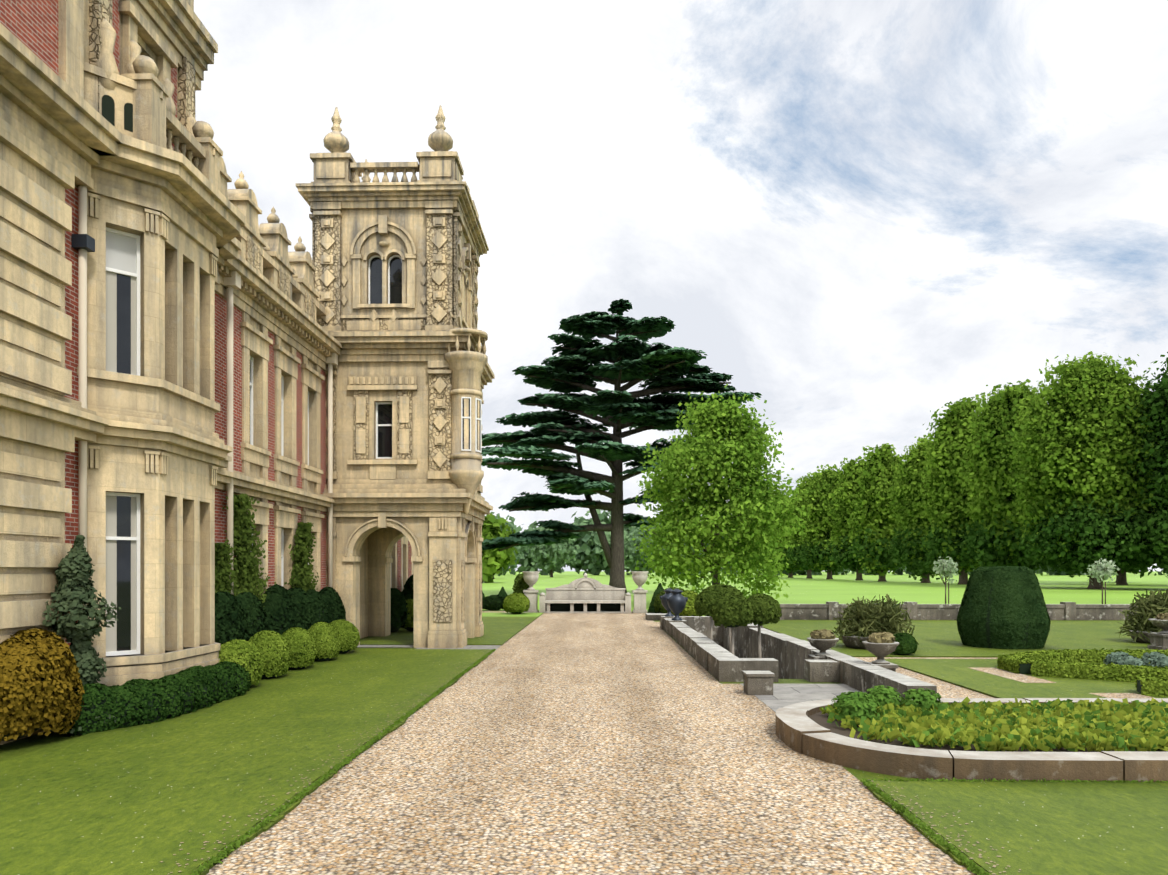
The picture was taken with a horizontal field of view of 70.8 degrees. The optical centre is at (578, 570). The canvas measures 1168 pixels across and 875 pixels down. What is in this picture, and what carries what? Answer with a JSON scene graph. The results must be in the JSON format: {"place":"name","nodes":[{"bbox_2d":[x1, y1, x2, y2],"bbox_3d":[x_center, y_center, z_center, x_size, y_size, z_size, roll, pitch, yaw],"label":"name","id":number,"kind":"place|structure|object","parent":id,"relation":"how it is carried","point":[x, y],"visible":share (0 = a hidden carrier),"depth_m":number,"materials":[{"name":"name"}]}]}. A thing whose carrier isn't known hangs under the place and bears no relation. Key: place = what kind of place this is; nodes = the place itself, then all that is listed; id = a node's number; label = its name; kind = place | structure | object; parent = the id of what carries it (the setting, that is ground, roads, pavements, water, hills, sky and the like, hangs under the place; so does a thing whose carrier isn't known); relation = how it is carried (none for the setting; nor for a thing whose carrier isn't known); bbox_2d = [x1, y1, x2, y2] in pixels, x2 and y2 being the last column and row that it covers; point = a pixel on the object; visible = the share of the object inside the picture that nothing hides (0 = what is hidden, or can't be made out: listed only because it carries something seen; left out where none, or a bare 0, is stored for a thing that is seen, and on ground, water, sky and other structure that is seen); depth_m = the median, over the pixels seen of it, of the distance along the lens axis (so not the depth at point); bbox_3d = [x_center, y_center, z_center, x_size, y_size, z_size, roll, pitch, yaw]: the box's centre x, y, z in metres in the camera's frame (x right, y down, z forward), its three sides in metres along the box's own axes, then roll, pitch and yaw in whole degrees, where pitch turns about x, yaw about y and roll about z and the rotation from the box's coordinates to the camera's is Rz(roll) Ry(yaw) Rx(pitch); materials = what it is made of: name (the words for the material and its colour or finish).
{"place":"outdoors","nodes":[
{"label":"outdoors","id":0,"kind":"place"},
{"bbox_2d":[215,156,341,594],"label":"house wall","id":1,"kind":"structure","parent":0,"point":[278,347],"depth_m":15.69,"materials":[{"name":"beige stone"}]},
{"bbox_2d":[295,105,494,647],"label":"tower","id":2,"kind":"structure","parent":0,"point":[396,263],"depth_m":18.82,"materials":[{"name":"beige stone"}]},
{"bbox_2d":[391,536,413,591],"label":"wall","id":3,"kind":"structure","parent":0,"point":[402,568],"depth_m":25.97,"materials":[{"name":"beige stone"}]},
{"bbox_2d":[0,571,1167,781],"bbox_3d":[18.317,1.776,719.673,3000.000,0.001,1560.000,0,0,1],"label":"ground","id":4,"kind":"structure","parent":0,"point":[848,588],"depth_m":76.28,"materials":[{"name":"green plant"}]},
{"bbox_2d":[0,628,84,740],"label":"gold shrub leaves","id":5,"kind":"object","parent":4,"relation":"on","point":[27,656],"visible":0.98,"depth_m":8.25,"materials":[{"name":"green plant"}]},
{"bbox_2d":[41,534,120,732],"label":"grey shrub leaves","id":6,"kind":"object","parent":4,"relation":"on","point":[75,567],"visible":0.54,"depth_m":9.06,"materials":[{"name":"green plant"}]},
{"bbox_2d":[0,0,244,744],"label":"house pavilion","id":7,"kind":"structure","parent":4,"relation":"on","point":[122,219],"depth_m":10.03,"materials":[{"name":"beige stone"}]},
{"bbox_2d":[215,574,507,645],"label":"dark shrub leaves","id":8,"kind":"object","parent":4,"relation":"on","point":[312,603],"visible":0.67,"depth_m":15.01,"materials":[{"name":"green plant"}]},
{"bbox_2d":[58,632,917,735],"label":"box hedge leaves","id":9,"kind":"object","parent":4,"relation":"on","point":[127,691],"visible":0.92,"depth_m":9.62,"materials":[{"name":"green plant"}]},
{"bbox_2d":[1,577,1162,740],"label":"shrub","id":10,"kind":"object","parent":4,"relation":"on","point":[1025,668],"visible":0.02,"depth_m":12.77,"materials":[{"name":"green plant"}]},
{"bbox_2d":[215,493,781,627],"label":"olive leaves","id":11,"kind":"object","parent":10,"relation":"on","point":[721,601],"visible":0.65,"depth_m":16.32,"materials":[{"name":"green plant"}]},
{"bbox_2d":[0,613,1167,874],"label":"lawn","id":12,"kind":"structure","parent":4,"relation":"on","point":[142,799],"depth_m":6.76,"materials":[{"name":"green plant"}]},
{"bbox_2d":[161,652,1031,873],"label":"stray pebbles","id":13,"kind":"object","parent":12,"relation":"on","point":[478,658],"visible":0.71,"depth_m":5.71,"materials":[{"name":"beige"}]},
{"bbox_2d":[218,590,1167,696],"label":"bushes","id":14,"kind":"object","parent":12,"relation":"on","point":[1044,662],"visible":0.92,"depth_m":13.85,"materials":[{"name":"green plant"}]},
{"bbox_2d":[833,589,1167,644],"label":"bushes","id":15,"kind":"object","parent":12,"relation":"on","point":[870,618],"visible":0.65,"depth_m":18.57,"materials":[{"name":"green plant"}]},
{"bbox_2d":[206,611,1153,874],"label":"gravel paths","id":16,"kind":"structure","parent":4,"relation":"on","point":[590,743],"depth_m":6.73,"materials":[{"name":"beige gravel"}]},
{"bbox_2d":[482,566,1050,648],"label":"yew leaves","id":17,"kind":"object","parent":4,"relation":"on","point":[1009,597],"visible":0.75,"depth_m":18.30,"materials":[{"name":"green plant"}]},
{"bbox_2d":[482,311,1127,603],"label":"tree trunks and branches","id":18,"kind":"object","parent":4,"relation":"on","point":[614,554],"visible":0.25,"depth_m":59.56,"materials":[{"name":"brown plant"}]},
{"bbox_2d":[481,299,760,550],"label":"cedar leaves","id":19,"kind":"object","parent":18,"relation":"on","point":[564,364],"visible":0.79,"depth_m":58.42,"materials":[{"name":"green plant"}]},
{"bbox_2d":[632,384,814,598],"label":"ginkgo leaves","id":20,"kind":"object","parent":18,"relation":"attached to","point":[747,491],"visible":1,"depth_m":38.00,"materials":[{"name":"green plant"}]},
{"bbox_2d":[932,556,1119,583],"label":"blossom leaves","id":21,"kind":"object","parent":18,"relation":"on","point":[946,569],"visible":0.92,"depth_m":40.84,"materials":[{"name":"white plant"}]},
{"bbox_2d":[491,509,1166,575],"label":"tree leaves","id":22,"kind":"object","parent":4,"relation":"on","point":[584,552],"visible":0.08,"depth_m":284.84,"materials":[{"name":"green plant"}]},
{"bbox_2d":[522,571,1167,781],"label":"garden stone","id":23,"kind":"object","parent":4,"relation":"on","point":[806,728],"visible":0.69,"depth_m":12.29,"materials":[{"name":"grey stone"}]},
{"bbox_2d":[660,588,687,620],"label":"urns","id":24,"kind":"object","parent":23,"relation":"on","point":[674,601],"visible":1,"depth_m":22.84,"materials":[{"name":"grey"}]},
{"bbox_2d":[810,612,1167,642],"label":"stone planters","id":25,"kind":"object","parent":23,"relation":"on","point":[883,637],"visible":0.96,"depth_m":13.77,"materials":[{"name":"beige stone"}]},
{"bbox_2d":[820,685,1167,751],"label":"flower bed plants","id":26,"kind":"object","parent":23,"relation":"on","point":[862,706],"visible":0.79,"depth_m":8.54,"materials":[{"name":"green plant"}]},
{"bbox_2d":[1103,651,1167,667],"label":"silvery foliage plants","id":27,"kind":"object","parent":4,"relation":"on","point":[1157,659],"visible":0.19,"depth_m":14.58,"materials":[{"name":"grey plant"}]},
{"bbox_2d":[194,0,1167,570],"label":"sky","id":28,"kind":"structure","parent":0,"point":[871,217],"materials":[{"name":"white"}]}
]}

